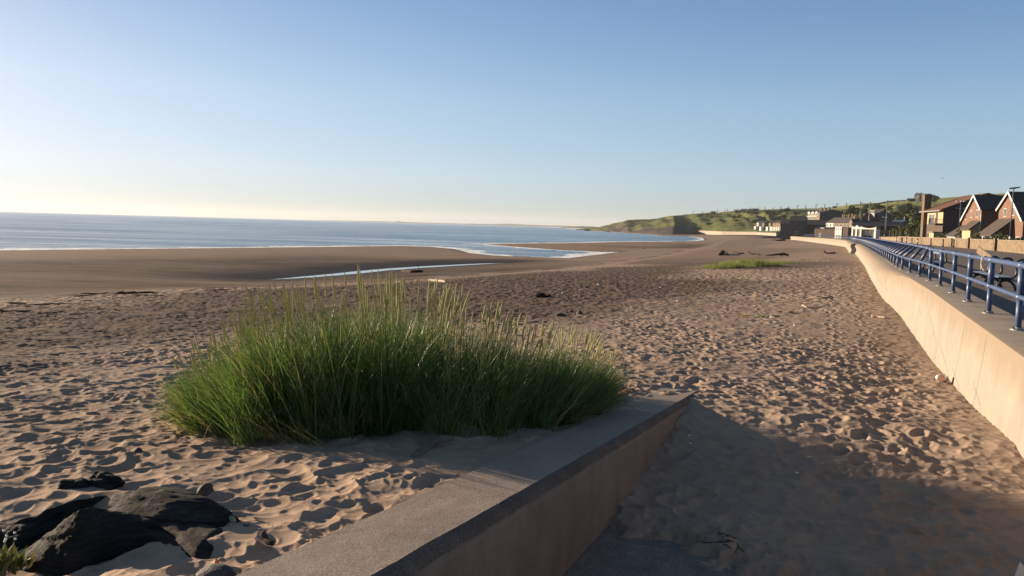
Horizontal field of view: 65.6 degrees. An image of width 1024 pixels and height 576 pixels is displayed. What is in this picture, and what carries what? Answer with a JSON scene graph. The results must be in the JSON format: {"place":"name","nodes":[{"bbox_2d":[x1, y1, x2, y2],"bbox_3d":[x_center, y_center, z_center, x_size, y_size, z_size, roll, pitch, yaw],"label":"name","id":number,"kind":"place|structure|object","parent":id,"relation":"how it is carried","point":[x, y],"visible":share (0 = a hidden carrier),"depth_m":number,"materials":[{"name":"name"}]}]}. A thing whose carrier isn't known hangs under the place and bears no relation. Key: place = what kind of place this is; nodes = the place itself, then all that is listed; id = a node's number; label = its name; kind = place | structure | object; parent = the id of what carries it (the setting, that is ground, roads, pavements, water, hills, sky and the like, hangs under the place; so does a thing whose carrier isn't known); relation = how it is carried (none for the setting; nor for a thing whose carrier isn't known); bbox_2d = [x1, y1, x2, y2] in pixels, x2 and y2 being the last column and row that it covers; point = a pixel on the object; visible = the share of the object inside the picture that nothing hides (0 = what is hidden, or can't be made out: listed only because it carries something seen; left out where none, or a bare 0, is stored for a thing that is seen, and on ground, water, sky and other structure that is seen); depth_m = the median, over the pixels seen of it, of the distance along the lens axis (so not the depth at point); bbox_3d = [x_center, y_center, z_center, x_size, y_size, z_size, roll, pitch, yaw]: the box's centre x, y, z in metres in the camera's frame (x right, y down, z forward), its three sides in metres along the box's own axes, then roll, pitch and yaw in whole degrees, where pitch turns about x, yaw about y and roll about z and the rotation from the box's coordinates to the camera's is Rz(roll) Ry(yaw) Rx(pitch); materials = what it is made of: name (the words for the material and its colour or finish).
{"place":"outdoors","nodes":[
{"label":"outdoors","id":0,"kind":"place"},
{"bbox_2d":[0,212,703,257],"bbox_3d":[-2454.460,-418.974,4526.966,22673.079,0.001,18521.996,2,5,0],"label":"sea","id":1,"kind":"structure","parent":0,"point":[39,231],"depth_m":316.17,"materials":[{"name":"liquid"}]},
{"bbox_2d":[265,262,517,279],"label":"stream","id":2,"kind":"structure","parent":0,"point":[354,272],"depth_m":92.59,"materials":[{"name":"blue liquid"}]},
{"bbox_2d":[319,220,577,226],"bbox_3d":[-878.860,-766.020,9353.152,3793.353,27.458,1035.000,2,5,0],"label":"distant coast","id":3,"kind":"structure","parent":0,"point":[459,223],"depth_m":8908.46},
{"bbox_2d":[0,230,1023,575],"bbox_3d":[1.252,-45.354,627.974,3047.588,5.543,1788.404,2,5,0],"label":"sand","id":4,"kind":"structure","parent":0,"point":[830,408],"depth_m":11.16,"materials":[{"name":"beige sand"}]},
{"bbox_2d":[0,529,34,575],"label":"beach plant","id":5,"kind":"object","parent":4,"relation":"on","point":[12,561],"visible":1,"depth_m":4.41,"materials":[{"name":"green plant"}]},
{"bbox_2d":[0,308,63,314],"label":"seaweed","id":6,"kind":"object","parent":4,"relation":"on","point":[23,311],"visible":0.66,"depth_m":29.04,"materials":[{"name":"brown plant"}]},
{"bbox_2d":[0,496,105,553],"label":"rock","id":7,"kind":"object","parent":4,"relation":"on","point":[31,530],"visible":0.53,"depth_m":4.93,"materials":[{"name":"grey stone"}]},
{"bbox_2d":[7,302,118,306],"bbox_3d":[-18.704,0.705,32.640,4.374,0.075,2.047,1,5,-9],"label":"seaweed","id":8,"kind":"object","parent":4,"relation":"on","point":[44,304],"visible":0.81,"depth_m":33.02,"materials":[{"name":"brown plant"}]},
{"bbox_2d":[57,477,89,488],"bbox_3d":[-3.235,1.470,5.883,0.238,0.123,0.208,-1,5,-30],"label":"rock","id":9,"kind":"object","parent":4,"relation":"on","point":[79,482],"visible":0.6,"depth_m":5.83,"materials":[{"name":"grey stone"}]},
{"bbox_2d":[87,470,124,489],"bbox_3d":[-3.074,1.473,5.966,0.340,0.191,0.217,3,5,20],"label":"rock","id":10,"kind":"object","parent":4,"relation":"on","point":[106,480],"visible":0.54,"depth_m":5.91,"materials":[{"name":"grey stone"}]},
{"bbox_2d":[75,291,163,296],"bbox_3d":[-19.536,0.309,39.858,4.400,0.088,3.388,-1,5,-27],"label":"seaweed","id":11,"kind":"object","parent":4,"relation":"on","point":[125,293],"visible":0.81,"depth_m":40.02,"materials":[{"name":"black plant"}]},
{"bbox_2d":[23,507,222,575],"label":"rock","id":12,"kind":"object","parent":4,"relation":"on","point":[77,540],"visible":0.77,"depth_m":4.52,"materials":[{"name":"grey stone"}]},
{"bbox_2d":[134,448,142,452],"bbox_3d":[-3.404,1.481,7.240,0.056,0.058,0.071,5,6,38],"label":"rock","id":13,"kind":"object","parent":4,"relation":"on","point":[136,450],"visible":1,"depth_m":7.22,"materials":[{"name":"stone"}]},
{"bbox_2d":[107,486,240,526],"bbox_3d":[-2.182,1.462,5.077,0.908,0.305,0.597,5,3,8],"label":"rock","id":14,"kind":"object","parent":4,"relation":"on","point":[168,504],"visible":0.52,"depth_m":4.98,"materials":[{"name":"grey stone"}]},
{"bbox_2d":[197,483,213,496],"bbox_3d":[-2.224,1.486,5.757,0.119,0.146,0.081,-2,6,-40],"label":"rock","id":15,"kind":"object","parent":4,"relation":"on","point":[205,489],"visible":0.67,"depth_m":5.73,"materials":[{"name":"stone"}]},
{"bbox_2d":[195,563,237,575],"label":"rock","id":16,"kind":"object","parent":4,"relation":"on","point":[217,569],"visible":0.98,"depth_m":3.96,"materials":[{"name":"stone"}]},
{"bbox_2d":[229,516,235,522],"bbox_3d":[-1.808,1.464,5.069,0.047,0.065,0.217,-1,5,-33],"label":"rock","id":17,"kind":"object","parent":4,"relation":"on","point":[232,519],"visible":0.51,"depth_m":4.99,"materials":[{"name":"grey stone"}]},
{"bbox_2d":[260,530,274,545],"bbox_3d":[-1.400,1.430,4.539,0.037,0.064,0.126,-3,6,-44],"label":"driftwood","id":18,"kind":"object","parent":4,"relation":"on","point":[265,538],"visible":1,"depth_m":4.53,"materials":[{"name":"brown wood"}]},
{"bbox_2d":[133,264,648,447],"bbox_3d":[-0.850,0.768,9.272,6.618,2.121,4.390,0,5,-21],"label":"grass clump","id":19,"kind":"object","parent":4,"relation":"on","point":[342,383],"visible":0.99,"depth_m":8.16,"materials":[{"name":"green plant"}]},
{"bbox_2d":[401,269,422,272],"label":"driftwood","id":20,"kind":"object","parent":4,"relation":"on","point":[410,271],"visible":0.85,"depth_m":79.89,"materials":[{"name":"wood"}]},
{"bbox_2d":[410,435,440,457],"bbox_3d":[-0.791,1.461,7.315,0.090,0.037,0.766,2,4,9],"label":"driftwood plank","id":21,"kind":"object","parent":4,"relation":"on","point":[428,444],"visible":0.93,"depth_m":7.29,"materials":[{"name":"grey wood"}]},
{"bbox_2d":[430,279,446,282],"bbox_3d":[-5.309,-0.496,57.775,0.308,0.352,3.551,-1,5,-26],"label":"driftwood","id":22,"kind":"object","parent":4,"relation":"on","point":[435,280],"visible":0.81,"depth_m":57.67,"materials":[{"name":"beige wood"}]},
{"bbox_2d":[236,388,698,575],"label":"ramp wall","id":23,"kind":"structure","parent":4,"relation":"on","point":[547,506],"depth_m":5.87,"materials":[{"name":"grey concrete"}]},
{"bbox_2d":[535,292,550,297],"bbox_3d":[1.512,0.372,39.079,0.816,0.283,0.785,2,5,0],"label":"driftwood","id":24,"kind":"object","parent":4,"relation":"on","point":[539,295],"visible":0.97,"depth_m":38.94,"materials":[{"name":"black wood"}]},
{"bbox_2d":[563,526,737,575],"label":"ramp","id":25,"kind":"structure","parent":4,"relation":"on","point":[609,551],"depth_m":6.95,"materials":[{"name":"grey concrete"}]},
{"bbox_2d":[699,537,743,553],"bbox_3d":[1.885,2.270,7.000,0.342,0.011,0.362,-1,5,-25],"label":"seaweed","id":26,"kind":"object","parent":4,"relation":"on","point":[725,544],"visible":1,"depth_m":7.07,"materials":[{"name":"brown plant"}]},
{"bbox_2d":[718,250,728,255],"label":"driftwood","id":27,"kind":"object","parent":4,"relation":"on","point":[721,252],"visible":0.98,"depth_m":139.69,"materials":[{"name":"black wood"}]},
{"bbox_2d":[697,260,755,268],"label":"grass tuft","id":28,"kind":"object","parent":4,"relation":"on","point":[727,265],"visible":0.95,"depth_m":74.33,"materials":[{"name":"green plant"}]},
{"bbox_2d":[717,532,736,538],"bbox_3d":[1.956,2.255,7.232,0.025,0.049,0.231,-1,5,-32],"label":"driftwood","id":29,"kind":"object","parent":4,"relation":"on","point":[721,533],"visible":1,"depth_m":7.23,"materials":[{"name":"brown wood"}]},
{"bbox_2d":[693,230,777,235],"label":"sea wall","id":30,"kind":"structure","parent":4,"relation":"on","point":[732,233],"depth_m":746.19,"materials":[{"name":"concrete"}]},
{"bbox_2d":[713,257,783,266],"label":"grass tuft","id":31,"kind":"object","parent":4,"relation":"on","point":[758,262],"visible":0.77,"depth_m":77.33,"materials":[{"name":"green plant"}]},
{"bbox_2d":[737,314,767,316],"bbox_3d":[8.989,1.003,29.624,1.108,0.127,0.602,2,5,0],"label":"grass tuft","id":32,"kind":"object","parent":4,"relation":"on","point":[742,315],"visible":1,"depth_m":29.42,"materials":[{"name":"plant"}]},
{"bbox_2d":[761,236,779,237],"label":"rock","id":33,"kind":"object","parent":4,"relation":"on","point":[771,237],"visible":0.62,"depth_m":494.83,"materials":[{"name":"stone"}]},
{"bbox_2d":[766,252,788,255],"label":"driftwood stump","id":34,"kind":"object","parent":4,"relation":"on","point":[781,254],"visible":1,"depth_m":123.22,"materials":[{"name":"brown wood"}]},
{"bbox_2d":[765,259,796,263],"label":"grass tuft","id":35,"kind":"object","parent":4,"relation":"on","point":[783,262],"visible":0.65,"depth_m":84.74,"materials":[{"name":"green plant"}]},
{"bbox_2d":[789,214,806,239],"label":"gabled building","id":36,"kind":"structure","parent":4,"relation":"on","point":[798,225],"depth_m":388.56,"materials":[{"name":"grey stone"}]},
{"bbox_2d":[780,219,828,238],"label":"long building","id":37,"kind":"structure","parent":4,"relation":"on","point":[811,225],"depth_m":399.58,"materials":[{"name":"grey stone"}]},
{"bbox_2d":[790,236,859,253],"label":"sea wall","id":38,"kind":"structure","parent":4,"relation":"on","point":[849,245],"depth_m":263.36,"materials":[{"name":"concrete"}]},
{"bbox_2d":[803,234,855,240],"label":"railing","id":39,"kind":"object","parent":38,"relation":"on","point":[844,237],"visible":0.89,"depth_m":263.14,"materials":[{"name":"metal"}]},
{"bbox_2d":[808,207,845,219],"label":"gabled villa","id":40,"kind":"object","parent":4,"relation":"on","point":[828,213],"visible":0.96,"depth_m":429.76,"materials":[{"name":"grey stone"}]},
{"bbox_2d":[871,315,885,318],"bbox_3d":[13.566,1.073,29.350,0.167,0.111,0.587,-1,5,-32],"label":"driftwood","id":41,"kind":"object","parent":4,"relation":"on","point":[875,316],"visible":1,"depth_m":29.41,"materials":[{"name":"beige wood"}]},
{"bbox_2d":[855,244,1023,457],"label":"sea wall","id":42,"kind":"structure","parent":4,"relation":"on","point":[975,354],"depth_m":15.43,"materials":[{"name":"concrete"}]},
{"bbox_2d":[853,236,1023,330],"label":"railing","id":43,"kind":"object","parent":42,"relation":"on","point":[874,244],"visible":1,"depth_m":21.44,"materials":[{"name":"metal"}]},
{"bbox_2d":[977,246,991,256],"bbox_3d":[11.252,-0.800,18.931,0.024,0.180,1.236,3,15,16],"label":"timber board","id":44,"kind":"object","parent":43,"relation":"attached to","point":[981,251],"visible":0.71,"depth_m":19.11,"materials":[{"name":"beige wood"}]},
{"bbox_2d":[980,252,988,269],"bbox_3d":[9.866,-0.553,16.556,0.146,0.373,0.604,4,5,26],"label":"rope","id":45,"kind":"object","parent":43,"relation":"attached to","point":[982,260],"visible":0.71,"depth_m":16.69,"materials":[{"name":"beige fabric"}]},
{"bbox_2d":[936,374,948,381],"bbox_3d":[8.530,1.792,15.717,0.230,0.208,0.245,5,6,40],"label":"pebble","id":46,"kind":"object","parent":4,"relation":"on","point":[942,378],"visible":0.98,"depth_m":15.64,"materials":[{"name":"grey stone"}]},
{"bbox_2d":[1015,562,1023,575],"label":"paper scrap","id":47,"kind":"object","parent":4,"relation":"on","point":[1020,570],"visible":1,"depth_m":6.06,"materials":[{"name":"white paper"}]},
{"bbox_2d":[0,0,1023,226],"label":"sky","id":48,"kind":"structure","parent":0,"point":[595,113],"materials":[{"name":"blue"}]},
{"bbox_2d":[560,226,597,228],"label":"dune coast","id":49,"kind":"structure","parent":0,"point":[584,227],"depth_m":3566.95},
{"bbox_2d":[729,230,779,231],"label":"lawn","id":50,"kind":"structure","parent":0,"point":[755,231],"depth_m":724.16,"materials":[{"name":"green plant"}]},
{"bbox_2d":[754,220,764,228],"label":"white cottage","id":51,"kind":"structure","parent":50,"relation":"on","point":[759,223],"depth_m":757.82,"materials":[{"name":"paint"}]},
{"bbox_2d":[759,221,770,230],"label":"white cottage","id":52,"kind":"structure","parent":50,"relation":"on","point":[765,224],"depth_m":733.07,"materials":[{"name":"paint"}]},
{"bbox_2d":[766,221,774,232],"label":"white cottage","id":53,"kind":"structure","parent":50,"relation":"on","point":[770,225],"depth_m":709.81,"materials":[{"name":"stone"}]},
{"bbox_2d":[770,220,778,232],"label":"white cottage","id":54,"kind":"structure","parent":50,"relation":"on","point":[771,228],"depth_m":688.04,"materials":[{"name":"stone"}]},
{"bbox_2d":[773,220,780,233],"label":"white cottage","id":55,"kind":"structure","parent":50,"relation":"on","point":[777,226],"depth_m":663.69,"materials":[{"name":"stone"}]},
{"bbox_2d":[575,201,946,236],"bbox_3d":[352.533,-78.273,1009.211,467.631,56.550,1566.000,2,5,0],"label":"grassy bank","id":56,"kind":"structure","parent":0,"point":[693,223],"depth_m":962.80,"materials":[{"name":"green plant"}]},
{"bbox_2d":[845,205,859,216],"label":"tree","id":57,"kind":"object","parent":56,"relation":"on","point":[850,210],"visible":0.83,"depth_m":694.28,"materials":[{"name":"green plant"}]},
{"bbox_2d":[860,208,867,216],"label":"tree","id":58,"kind":"object","parent":56,"relation":"on","point":[863,210],"visible":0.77,"depth_m":675.00,"materials":[{"name":"green plant"}]},
{"bbox_2d":[890,210,898,219],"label":"tree","id":59,"kind":"object","parent":56,"relation":"on","point":[893,214],"visible":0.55,"depth_m":466.65,"materials":[{"name":"green plant"}]},
{"bbox_2d":[897,212,908,225],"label":"tree","id":60,"kind":"object","parent":56,"relation":"on","point":[901,216],"visible":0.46,"depth_m":437.71,"materials":[{"name":"green plant"}]},
{"bbox_2d":[899,203,912,213],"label":"tree","id":61,"kind":"object","parent":56,"relation":"on","point":[906,208],"visible":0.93,"depth_m":595.67,"materials":[{"name":"green plant"}]},
{"bbox_2d":[907,209,920,222],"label":"tree","id":62,"kind":"object","parent":56,"relation":"on","point":[914,214],"visible":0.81,"depth_m":416.88,"materials":[{"name":"green plant"}]},
{"bbox_2d":[728,193,1005,211],"bbox_3d":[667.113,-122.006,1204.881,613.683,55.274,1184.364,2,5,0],"label":"hill field","id":63,"kind":"structure","parent":0,"point":[913,202],"depth_m":1157.64,"materials":[{"name":"green plant"}]},
{"bbox_2d":[852,200,906,205],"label":"hedge","id":64,"kind":"object","parent":63,"relation":"on","point":[878,203],"visible":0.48,"depth_m":1184.27,"materials":[{"name":"green plant"}]},
{"bbox_2d":[932,194,939,201],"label":"tree","id":65,"kind":"object","parent":63,"relation":"on","point":[935,198],"visible":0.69,"depth_m":892.44,"materials":[{"name":"green plant"}]},
{"bbox_2d":[914,192,930,201],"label":"hill house","id":66,"kind":"structure","parent":0,"point":[918,195],"depth_m":1073.89,"materials":[{"name":"grey stone"}]},
{"bbox_2d":[834,238,1023,319],"bbox_3d":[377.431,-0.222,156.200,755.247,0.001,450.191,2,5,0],"label":"promenade","id":67,"kind":"structure","parent":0,"point":[1004,302],"depth_m":42.16,"materials":[{"name":"concrete"}]},
{"bbox_2d":[814,227,834,237],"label":"beach shed","id":68,"kind":"structure","parent":67,"relation":"on","point":[823,231],"depth_m":350.15,"materials":[{"name":"brick"}]},
{"bbox_2d":[826,213,858,226],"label":"terrace","id":69,"kind":"structure","parent":67,"relation":"on","point":[843,221],"depth_m":357.21,"materials":[{"name":"white paint"}]},
{"bbox_2d":[835,227,851,238],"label":"painted cottage","id":70,"kind":"structure","parent":67,"relation":"on","point":[845,231],"depth_m":328.81,"materials":[{"name":"white paint"}]},
{"bbox_2d":[849,215,867,227],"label":"end house","id":71,"kind":"structure","parent":67,"relation":"on","point":[851,223],"depth_m":337.41,"materials":[{"name":"stone"}]},
{"bbox_2d":[851,225,879,238],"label":"pavilion","id":72,"kind":"structure","parent":67,"relation":"on","point":[857,230],"depth_m":304.10,"materials":[{"name":"white paint"}]},
{"bbox_2d":[861,213,874,220],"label":"brick gable house","id":73,"kind":"structure","parent":67,"relation":"on","point":[870,216],"depth_m":351.44,"materials":[{"name":"red brick"}]},
{"bbox_2d":[853,221,903,230],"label":"long hall","id":74,"kind":"structure","parent":67,"relation":"on","point":[882,224],"depth_m":331.09,"materials":[{"name":"brick"}]},
{"bbox_2d":[870,208,892,221],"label":"bay house","id":75,"kind":"structure","parent":67,"relation":"on","point":[880,214],"depth_m":372.80,"materials":[{"name":"grey stone"}]},
{"bbox_2d":[879,230,888,236],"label":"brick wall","id":76,"kind":"structure","parent":67,"relation":"on","point":[882,233],"depth_m":318.43,"materials":[{"name":"brick"}]},
{"bbox_2d":[879,237,897,241],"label":"garden wall","id":77,"kind":"structure","parent":67,"relation":"on","point":[890,238],"depth_m":245.07,"materials":[{"name":"stone"}]},
{"bbox_2d":[891,228,895,236],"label":"shrub","id":78,"kind":"object","parent":67,"relation":"on","point":[893,230],"visible":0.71,"depth_m":283.33,"materials":[{"name":"green plant"}]},
{"bbox_2d":[892,216,906,236],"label":"white roofed house","id":79,"kind":"structure","parent":67,"relation":"on","point":[904,221],"depth_m":350.47,"materials":[{"name":"brick"}]},
{"bbox_2d":[897,225,905,236],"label":"shrub","id":80,"kind":"object","parent":67,"relation":"on","point":[901,229],"visible":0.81,"depth_m":238.67,"materials":[{"name":"green plant"}]},
{"bbox_2d":[904,220,920,236],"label":"shrub","id":81,"kind":"object","parent":67,"relation":"on","point":[911,229],"visible":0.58,"depth_m":220.75,"materials":[{"name":"green plant"}]},
{"bbox_2d":[913,227,919,236],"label":"shrub","id":82,"kind":"object","parent":67,"relation":"on","point":[917,233],"visible":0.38,"depth_m":199.40,"materials":[{"name":"green plant"}]},
{"bbox_2d":[898,236,952,246],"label":"garden wall","id":83,"kind":"structure","parent":67,"relation":"on","point":[948,242],"depth_m":166.58,"materials":[{"name":"stone"}]},
{"bbox_2d":[922,251,946,271],"bbox_3d":[21.859,-1.425,40.849,1.030,1.087,4.480,3,5,21],"label":"bench","id":84,"kind":"object","parent":67,"relation":"on","point":[934,261],"visible":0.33,"depth_m":40.78,"materials":[{"name":"metal"}]},
{"bbox_2d":[937,232,947,237],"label":"shrub","id":85,"kind":"object","parent":67,"relation":"on","point":[941,236],"visible":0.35,"depth_m":163.30,"materials":[{"name":"green plant"}]},
{"bbox_2d":[919,193,994,243],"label":"villa","id":86,"kind":"object","parent":67,"relation":"on","point":[936,220],"visible":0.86,"depth_m":166.87,"materials":[{"name":"brick"}]},
{"bbox_2d":[955,209,964,218],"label":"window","id":87,"kind":"structure","parent":86,"relation":"in","point":[957,213],"depth_m":163.43,"materials":[{"name":"glass"}]},
{"bbox_2d":[953,238,966,247],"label":"garden wall","id":88,"kind":"structure","parent":67,"relation":"on","point":[960,242],"depth_m":135.72,"materials":[{"name":"stone"}]},
{"bbox_2d":[956,201,965,226],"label":"lamp post","id":89,"kind":"object","parent":67,"relation":"on","point":[960,210],"visible":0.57,"depth_m":147.86,"materials":[{"name":"grey metal"}]},
{"bbox_2d":[967,238,969,247],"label":"gate pier","id":90,"kind":"structure","parent":67,"relation":"on","point":[968,242],"depth_m":130.07,"materials":[{"name":"stone"}]},
{"bbox_2d":[969,233,979,238],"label":"shrub","id":91,"kind":"object","parent":67,"relation":"on","point":[975,235],"visible":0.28,"depth_m":133.37,"materials":[{"name":"green plant"}]},
{"bbox_2d":[945,195,1004,238],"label":"brick house","id":92,"kind":"structure","parent":67,"relation":"on","point":[980,213],"depth_m":140.91,"materials":[{"name":"brown brick"}]},
{"bbox_2d":[970,239,993,250],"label":"garden wall","id":93,"kind":"structure","parent":67,"relation":"on","point":[985,244],"depth_m":119.59,"materials":[{"name":"stone"}]},
{"bbox_2d":[993,238,997,250],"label":"gate pier","id":94,"kind":"structure","parent":67,"relation":"on","point":[995,244],"depth_m":112.93,"materials":[{"name":"stone"}]},
{"bbox_2d":[991,232,1003,238],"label":"shrub","id":95,"kind":"object","parent":67,"relation":"on","point":[1001,234],"visible":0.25,"depth_m":118.22,"materials":[{"name":"green plant"}]},
{"bbox_2d":[972,256,1023,290],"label":"bench","id":96,"kind":"object","parent":67,"relation":"on","point":[999,278],"visible":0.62,"depth_m":28.02,"materials":[{"name":"metal"}]},
{"bbox_2d":[977,191,1023,239],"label":"brick house","id":97,"kind":"structure","parent":67,"relation":"on","point":[1001,223],"depth_m":127.76,"materials":[{"name":"brown brick"}]},
{"bbox_2d":[1002,234,1013,239],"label":"shrub","id":98,"kind":"object","parent":67,"relation":"on","point":[1005,238],"visible":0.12,"depth_m":110.77,"materials":[{"name":"green plant"}]},
{"bbox_2d":[997,240,1023,253],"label":"garden wall","id":99,"kind":"structure","parent":67,"relation":"on","point":[1014,246],"depth_m":102.19,"materials":[{"name":"stone"}]},
{"bbox_2d":[1008,187,1019,239],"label":"lamp post","id":100,"kind":"object","parent":67,"relation":"on","point":[1013,188],"visible":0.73,"depth_m":106.33,"materials":[{"name":"grey metal"}]}
]}

